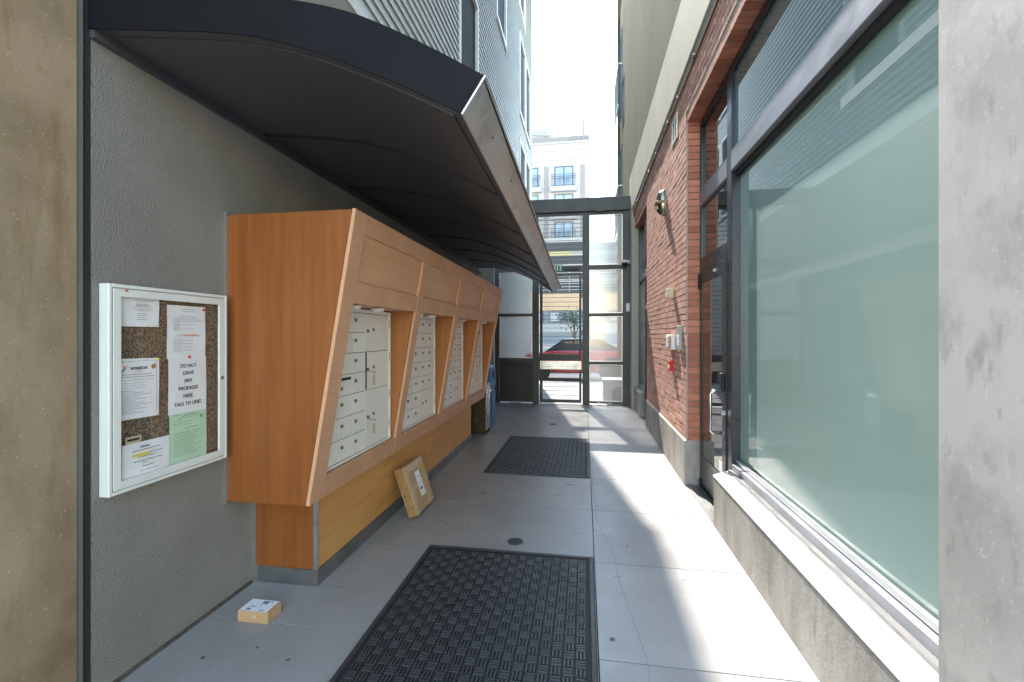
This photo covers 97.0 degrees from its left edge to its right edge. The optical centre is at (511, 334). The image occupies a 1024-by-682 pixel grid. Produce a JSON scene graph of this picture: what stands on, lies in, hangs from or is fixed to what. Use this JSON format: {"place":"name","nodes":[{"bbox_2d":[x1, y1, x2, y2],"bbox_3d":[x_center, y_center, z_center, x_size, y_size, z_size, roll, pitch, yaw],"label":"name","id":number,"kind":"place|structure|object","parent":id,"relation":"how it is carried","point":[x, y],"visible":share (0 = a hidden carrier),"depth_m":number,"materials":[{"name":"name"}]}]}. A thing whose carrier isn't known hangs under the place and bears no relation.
{"place":"outdoors","nodes":[
{"label":"outdoors","id":0,"kind":"place"},
{"bbox_2d":[121,402,819,681],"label":"floor","id":1,"kind":"structure","parent":0,"point":[679,597],"depth_m":2.82,"materials":[{"name":"grey"}]},
{"bbox_2d":[0,0,82,681],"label":"concrete pillar","id":2,"kind":"structure","parent":1,"relation":"on","point":[41,340],"depth_m":1.68,"materials":[{"name":"brown"}]},
{"bbox_2d":[238,599,280,623],"bbox_3d":[-1.341,1.469,2.406,0.177,0.061,0.108,0,0,9],"label":"parcel","id":3,"kind":"object","parent":1,"relation":"on","point":[260,611],"visible":1,"depth_m":2.37,"materials":[{"name":"cardboard"}]},
{"bbox_2d":[83,0,531,681],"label":"apartment building","id":4,"kind":"structure","parent":1,"relation":"on","point":[171,176],"depth_m":2.25,"materials":[{"name":"grey paint"}]},
{"bbox_2d":[99,283,226,497],"bbox_3d":[-1.647,0.231,2.194,0.052,0.894,0.632,0,0,9],"label":"notice board","id":5,"kind":"object","parent":4,"relation":"attached to","point":[118,342],"visible":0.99,"depth_m":2.07,"materials":[{"name":"metal"}]},
{"bbox_2d":[125,435,140,444],"bbox_3d":[-1.675,0.468,2.003,0.004,0.040,0.070,0,0,9],"label":"business card","id":6,"kind":"object","parent":5,"relation":"attached to","point":[133,439],"visible":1,"depth_m":2.00,"materials":[{"name":"beige paper"}]},
{"bbox_2d":[121,297,158,326],"bbox_3d":[-1.671,-0.102,2.034,0.004,0.131,0.184,0,0,9],"label":"notice paper","id":7,"kind":"object","parent":5,"relation":"attached to","point":[137,312],"visible":0.98,"depth_m":2.03,"materials":[{"name":"white paper"}]},
{"bbox_2d":[121,358,159,420],"bbox_3d":[-1.669,0.239,2.033,0.009,0.272,0.186,0,0,9],"label":"notice paper","id":8,"kind":"object","parent":5,"relation":"attached to","point":[139,387],"visible":0.99,"depth_m":2.03,"materials":[{"name":"white paper"}]},
{"bbox_2d":[122,435,168,479],"bbox_3d":[-1.663,0.556,2.062,0.005,0.152,0.225,0,0,9],"label":"notice paper","id":9,"kind":"object","parent":5,"relation":"attached to","point":[142,457],"visible":0.99,"depth_m":2.05,"materials":[{"name":"white paper"}]},
{"bbox_2d":[167,305,205,358],"bbox_3d":[-1.629,-0.014,2.273,0.013,0.262,0.221,0,0,9],"label":"notice paper","id":10,"kind":"object","parent":5,"relation":"attached to","point":[185,331],"visible":1,"depth_m":2.27,"materials":[{"name":"white paper"}]},
{"bbox_2d":[168,356,205,415],"bbox_3d":[-1.631,0.250,2.280,0.004,0.276,0.220,0,0,9],"label":"notice paper","id":11,"kind":"object","parent":5,"relation":"attached to","point":[186,384],"visible":1,"depth_m":2.27,"materials":[{"name":"white paper"}]},
{"bbox_2d":[169,409,206,465],"bbox_3d":[-1.631,0.510,2.284,0.004,0.244,0.216,0,0,9],"label":"notice paper","id":12,"kind":"object","parent":5,"relation":"attached to","point":[187,435],"visible":1,"depth_m":2.28,"materials":[{"name":"green paper"}]},
{"bbox_2d":[88,0,560,293],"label":"curved canopy","id":13,"kind":"object","parent":4,"relation":"attached to","point":[406,131],"visible":1,"depth_m":2.08,"materials":[{"name":"black metal"}]},
{"bbox_2d":[458,0,478,71],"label":"window","id":14,"kind":"structure","parent":4,"relation":"in","point":[475,2],"depth_m":8.50,"materials":[{"name":"beige plastic"}]},
{"bbox_2d":[496,0,506,51],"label":"window","id":15,"kind":"structure","parent":4,"relation":"in","point":[503,36],"depth_m":11.46,"materials":[{"name":"beige plastic"}]},
{"bbox_2d":[519,31,525,130],"bbox_3d":[0.309,-8.195,14.737,0.130,2.550,1.340,0,0,9],"label":"window","id":16,"kind":"structure","parent":4,"relation":"in","point":[523,122],"depth_m":15.15,"materials":[{"name":"white glass"}]},
{"bbox_2d":[519,0,525,33],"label":"window","id":17,"kind":"structure","parent":4,"relation":"in","point":[523,20],"depth_m":15.27,"materials":[{"name":"white glass"}]},
{"bbox_2d":[519,137,525,186],"bbox_3d":[0.309,-4.895,14.737,0.130,2.490,1.340,0,0,9],"label":"window","id":18,"kind":"structure","parent":4,"relation":"in","point":[520,144],"depth_m":15.31,"materials":[{"name":"beige plastic"}]},
{"bbox_2d":[525,60,530,147],"bbox_3d":[0.531,-8.195,16.129,0.130,2.550,1.300,0,0,9],"label":"window","id":19,"kind":"structure","parent":4,"relation":"in","point":[528,139],"depth_m":16.57,"materials":[{"name":"beige plastic"}]},
{"bbox_2d":[526,157,529,197],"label":"window","id":20,"kind":"structure","parent":4,"relation":"in","point":[527,163],"depth_m":16.68,"materials":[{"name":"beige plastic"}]},
{"bbox_2d":[224,208,501,586],"bbox_3d":[-0.880,0.405,4.656,0.787,2.190,4.407,0,0,9],"label":"mail cabinet","id":21,"kind":"object","parent":1,"relation":"on","point":[298,286],"visible":0.95,"depth_m":2.55,"materials":[{"name":"brown wood"}]},
{"bbox_2d":[352,305,360,309],"bbox_3d":[-0.956,-0.167,2.725,0.089,0.025,0.089,0,0,9],"label":"puck light","id":22,"kind":"object","parent":21,"relation":"attached to","point":[356,307],"visible":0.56,"depth_m":2.70,"materials":[{"name":"white plastic"}]},
{"bbox_2d":[327,309,390,471],"bbox_3d":[-1.039,0.317,3.082,0.034,0.986,0.948,0,0,9],"label":"mailbox unit","id":23,"kind":"object","parent":21,"relation":"on","point":[362,399],"visible":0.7,"depth_m":3.12,"materials":[{"name":"grey metal"}]},
{"bbox_2d":[369,370,375,384],"bbox_3d":[-0.980,0.301,3.172,0.050,0.105,0.032,0,0,-17],"label":"key","id":24,"kind":"object","parent":23,"relation":"attached to","point":[374,371],"visible":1,"depth_m":3.17,"materials":[{"name":"silver metal"}]},
{"bbox_2d":[369,418,375,432],"bbox_3d":[-0.980,0.638,3.172,0.050,0.105,0.032,0,0,-17],"label":"key","id":25,"kind":"object","parent":23,"relation":"attached to","point":[374,419],"visible":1,"depth_m":3.17,"materials":[{"name":"silver metal"}]},
{"bbox_2d":[370,308,383,311],"bbox_3d":[-0.906,-0.167,3.041,0.089,0.025,0.089,0,0,9],"label":"puck light","id":26,"kind":"object","parent":21,"relation":"attached to","point":[376,309],"visible":1,"depth_m":3.01,"materials":[{"name":"white plastic"}]},
{"bbox_2d":[402,316,434,431],"bbox_3d":[-0.869,0.317,4.144,0.034,0.986,0.948,0,0,9],"label":"mailbox unit","id":27,"kind":"object","parent":21,"relation":"on","point":[420,404],"visible":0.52,"depth_m":4.26,"materials":[{"name":"grey metal"}]},
{"bbox_2d":[426,315,435,317],"bbox_3d":[-0.736,-0.167,4.103,0.089,0.025,0.089,0,0,9],"label":"puck light","id":28,"kind":"object","parent":21,"relation":"attached to","point":[430,316],"visible":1,"depth_m":4.07,"materials":[{"name":"white plastic"}]},
{"bbox_2d":[443,321,462,409],"bbox_3d":[-0.699,0.317,5.205,0.034,0.986,0.948,0,0,9],"label":"mailbox unit","id":29,"kind":"object","parent":21,"relation":"on","point":[454,392],"visible":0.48,"depth_m":5.39,"materials":[{"name":"grey metal"}]},
{"bbox_2d":[469,324,481,395],"bbox_3d":[-0.529,0.317,6.266,0.034,0.986,0.948,0,0,9],"label":"mailbox unit","id":30,"kind":"object","parent":21,"relation":"on","point":[476,383],"visible":0.38,"depth_m":6.46,"materials":[{"name":"grey metal"}]},
{"bbox_2d":[394,456,433,517],"bbox_3d":[-0.834,1.294,3.901,0.214,0.404,0.420,0,0,9],"label":"leaning parcel","id":31,"kind":"object","parent":1,"relation":"on","point":[411,475],"visible":1,"depth_m":3.79,"materials":[{"name":"cardboard"}]},
{"bbox_2d":[329,545,598,681],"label":"floor mat","id":32,"kind":"object","parent":1,"relation":"on","point":[455,614],"visible":1,"depth_m":2.34,"materials":[{"name":"black rubber"}]},
{"bbox_2d":[471,382,490,433],"bbox_3d":[-0.596,1.110,7.000,0.530,0.779,0.275,0,0,9],"label":"litter bin","id":33,"kind":"object","parent":1,"relation":"on","point":[480,416],"visible":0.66,"depth_m":6.85,"materials":[{"name":"metal"}]},
{"bbox_2d":[487,364,495,428],"bbox_3d":[-0.513,0.995,7.341,0.465,1.010,0.395,0,0,9],"label":"recycling bin","id":34,"kind":"object","parent":1,"relation":"on","point":[491,379],"visible":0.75,"depth_m":7.24,"materials":[{"name":"blue plastic"}]},
{"bbox_2d":[507,538,523,544],"bbox_3d":[0.024,1.498,3.282,0.120,0.003,0.120,0,0,9],"label":"floor drain","id":35,"kind":"object","parent":1,"relation":"on","point":[514,541],"visible":1,"depth_m":3.28,"materials":[{"name":"black metal"}]},
{"bbox_2d":[483,436,589,477],"bbox_3d":[0.393,1.494,5.710,1.150,0.011,1.800,0,0,9],"label":"floor mat","id":36,"kind":"object","parent":1,"relation":"on","point":[543,456],"visible":1,"depth_m":5.50,"materials":[{"name":"black rubber"}]},
{"bbox_2d":[495,196,629,405],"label":"entrance gate","id":37,"kind":"structure","parent":1,"relation":"on","point":[517,379],"depth_m":9.80,"materials":[{"name":"metal"}]},
{"bbox_2d":[553,265,562,271],"bbox_3d":[0.936,-1.423,9.703,0.300,0.155,0.063,0,0,9],"label":"exit sign","id":38,"kind":"object","parent":37,"relation":"attached to","point":[558,268],"visible":0.48,"depth_m":9.66,"materials":[{"name":"teal plastic"}]},
{"bbox_2d":[540,273,581,402],"bbox_3d":[1.056,0.065,9.796,0.919,2.810,0.140,0,0,9],"label":"gate door","id":39,"kind":"structure","parent":37,"relation":"in","point":[570,361],"depth_m":9.82,"materials":[{"name":"paint"}]},
{"bbox_2d":[621,260,629,266],"bbox_3d":[2.376,-1.498,9.476,0.184,0.145,0.214,0,0,9],"label":"dome camera","id":40,"kind":"object","parent":37,"relation":"attached to","point":[624,263],"visible":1,"depth_m":9.40,"materials":[{"name":"white plastic"}]},
{"bbox_2d":[626,303,629,311],"bbox_3d":[2.446,-0.580,9.553,0.080,0.180,0.038,0,0,9],"label":"motion sensor","id":41,"kind":"object","parent":37,"relation":"attached to","point":[627,307],"visible":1,"depth_m":9.54,"materials":[{"name":"white plastic"}]},
{"bbox_2d":[614,0,938,681],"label":"brick building","id":42,"kind":"structure","parent":1,"relation":"on","point":[786,247],"depth_m":2.43,"materials":[{"name":"red brick"}]},
{"bbox_2d":[619,145,621,236],"bbox_3d":[2.993,-3.975,12.324,0.045,2.350,1.375,0,0,9],"label":"window","id":43,"kind":"structure","parent":42,"relation":"in","point":[620,156],"depth_m":12.92,"materials":[{"name":"grey"}]},
{"bbox_2d":[619,29,621,127],"bbox_3d":[2.989,-7.125,12.325,0.035,2.350,1.375,0,0,9],"label":"window","id":44,"kind":"structure","parent":42,"relation":"in","point":[620,45],"depth_m":12.92,"materials":[{"name":"grey glass"}]},
{"bbox_2d":[641,280,644,384],"bbox_3d":[2.534,-0.050,8.648,0.010,2.000,0.878,0,0,9],"label":"window","id":45,"kind":"structure","parent":42,"relation":"in","point":[643,283],"depth_m":8.77,"materials":[{"name":"black glass"}]},
{"bbox_2d":[641,223,644,273],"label":"window","id":46,"kind":"structure","parent":42,"relation":"in","point":[643,227],"depth_m":8.77,"materials":[{"name":"black glass"}]},
{"bbox_2d":[646,310,646,398],"bbox_3d":[2.362,0.502,7.795,0.101,1.895,0.680,0,0,9],"label":"entrance door","id":47,"kind":"structure","parent":42,"relation":"in","point":[646,310],"depth_m":8.13,"materials":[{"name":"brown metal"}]},
{"bbox_2d":[653,189,665,216],"bbox_3d":[1.875,-1.675,5.746,0.130,0.349,0.184,0,0,9],"label":"wall lamp","id":48,"kind":"object","parent":42,"relation":"attached to","point":[660,204],"visible":1,"depth_m":5.68,"materials":[{"name":"silver metal"}]},
{"bbox_2d":[666,288,673,298],"bbox_3d":[1.803,-0.475,5.160,0.079,0.120,0.100,0,0,9],"label":"alarm sounder","id":49,"kind":"object","parent":42,"relation":"attached to","point":[669,293],"visible":1,"depth_m":5.11,"materials":[{"name":"beige plastic"}]},
{"bbox_2d":[666,334,675,349],"bbox_3d":[1.821,0.080,5.197,0.056,0.170,0.320,0,0,9],"label":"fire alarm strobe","id":50,"kind":"object","parent":42,"relation":"attached to","point":[670,341],"visible":1,"depth_m":5.05,"materials":[{"name":"plastic"}]},
{"bbox_2d":[668,360,673,370],"bbox_3d":[1.823,0.355,5.205,0.054,0.120,0.125,0,0,9],"label":"fire alarm pull","id":51,"kind":"object","parent":42,"relation":"attached to","point":[670,365],"visible":1,"depth_m":5.14,"materials":[{"name":"red plastic"}]},
{"bbox_2d":[633,0,716,215],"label":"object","id":52,"kind":"object","parent":42,"relation":"attached to","point":[694,54],"visible":1,"depth_m":4.57,"materials":[{"name":"silver metal"}]},
{"bbox_2d":[677,325,681,349],"bbox_3d":[1.763,0.030,4.771,0.034,0.260,0.140,0,0,9],"label":"intercom","id":53,"kind":"object","parent":42,"relation":"attached to","point":[679,337],"visible":1,"depth_m":4.71,"materials":[{"name":"grey plastic"}]},
{"bbox_2d":[698,258,726,498],"bbox_3d":[1.757,0.432,4.056,0.132,2.095,0.835,0,0,9],"label":"entrance door","id":54,"kind":"structure","parent":42,"relation":"in","point":[712,281],"depth_m":4.00,"materials":[{"name":"brown metal"}]},
{"bbox_2d":[704,87,726,184],"bbox_3d":[1.821,-1.735,4.038,0.010,0.614,0.826,0,0,9],"label":"window","id":55,"kind":"structure","parent":42,"relation":"in","point":[715,128],"depth_m":4.02,"materials":[{"name":"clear glass"}]},
{"bbox_2d":[704,182,726,255],"bbox_3d":[1.821,-1.007,4.038,0.010,0.511,0.826,0,0,9],"label":"window","id":56,"kind":"structure","parent":42,"relation":"in","point":[715,210],"depth_m":4.02,"materials":[{"name":"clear glass"}]},
{"bbox_2d":[735,0,849,144],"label":"window","id":57,"kind":"structure","parent":42,"relation":"in","point":[790,30],"depth_m":2.76,"materials":[{"name":"grey glass"}]},
{"bbox_2d":[740,0,938,620],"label":"window","id":58,"kind":"structure","parent":42,"relation":"in","point":[839,213],"depth_m":2.00,"materials":[{"name":"teal glass"}]},
{"bbox_2d":[939,0,1023,681],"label":"concrete pillar","id":59,"kind":"structure","parent":1,"relation":"on","point":[981,340],"depth_m":1.13,"materials":[{"name":"grey concrete"}]},
{"bbox_2d":[500,381,621,404],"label":"pavement","id":60,"kind":"structure","parent":0,"point":[595,391],"depth_m":11.80,"materials":[{"name":"concrete"}]},
{"bbox_2d":[602,377,621,400],"bbox_3d":[2.430,1.250,10.371,0.720,0.500,0.590,0,0,9],"label":"concrete planter","id":61,"kind":"object","parent":60,"relation":"on","point":[611,388],"visible":0.55,"depth_m":10.13,"materials":[{"name":"grey concrete"}]},
{"bbox_2d":[554,308,578,338],"bbox_3d":[3.643,-0.103,27.232,2.158,3.211,1.636,0,0,9],"label":"street tree","id":62,"kind":"object","parent":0,"point":[575,315],"visible":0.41,"depth_m":27.25,"materials":[{"name":"green plant"}]},
{"bbox_2d":[532,0,616,236],"label":"sky","id":63,"kind":"structure","parent":0,"point":[574,42],"materials":[{"name":"white"}]},
{"bbox_2d":[552,373,601,381],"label":"road","id":64,"kind":"structure","parent":0,"point":[595,377],"depth_m":17.21,"materials":[{"name":"grey asphalt"}]},
{"bbox_2d":[526,338,616,380],"bbox_3d":[2.129,0.895,16.268,4.580,1.550,1.900,0,0,9],"label":"parked car","id":65,"kind":"object","parent":64,"relation":"on","point":[601,350],"visible":0.25,"depth_m":15.38,"materials":[{"name":"red metal"}]},
{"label":"ground","id":66,"kind":"structure","parent":0,"visible":0},
{"bbox_2d":[532,119,590,237],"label":"apartment tower","id":67,"kind":"structure","parent":66,"relation":"on","point":[561,167],"depth_m":44.76,"materials":[{"name":"grey"}]},
{"bbox_2d":[532,168,537,185],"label":"window","id":68,"kind":"structure","parent":67,"relation":"in","point":[534,170],"depth_m":45.16,"materials":[{"name":"blue glass"}]},
{"bbox_2d":[532,195,537,199],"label":"window","id":69,"kind":"structure","parent":67,"relation":"in","point":[534,197],"depth_m":45.16,"materials":[{"name":"blue"}]},
{"bbox_2d":[554,165,572,185],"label":"window","id":70,"kind":"structure","parent":67,"relation":"in","point":[563,170],"depth_m":44.70,"materials":[{"name":"blue"}]},
{"bbox_2d":[554,193,572,198],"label":"window","id":71,"kind":"structure","parent":67,"relation":"in","point":[556,196],"depth_m":44.71,"materials":[{"name":"blue"}]},
{"bbox_2d":[554,221,572,237],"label":"window","id":72,"kind":"structure","parent":67,"relation":"in","point":[567,226],"depth_m":44.66,"materials":[{"name":"blue glass"}]},
{"bbox_2d":[539,236,616,350],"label":"podium building","id":73,"kind":"structure","parent":66,"relation":"on","point":[603,289],"depth_m":29.49,"materials":[{"name":"grey concrete"}]},
{"bbox_2d":[552,312,562,321],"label":"window","id":74,"kind":"structure","parent":73,"relation":"in","point":[554,316],"depth_m":29.83,"materials":[{"name":"white glass"}]},
{"bbox_2d":[590,311,602,321],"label":"window","id":75,"kind":"structure","parent":73,"relation":"in","point":[592,319],"depth_m":29.42,"materials":[{"name":"white"}]},
{"bbox_2d":[609,311,616,321],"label":"window","id":76,"kind":"structure","parent":73,"relation":"in","point":[611,319],"depth_m":29.26,"materials":[{"name":"white glass"}]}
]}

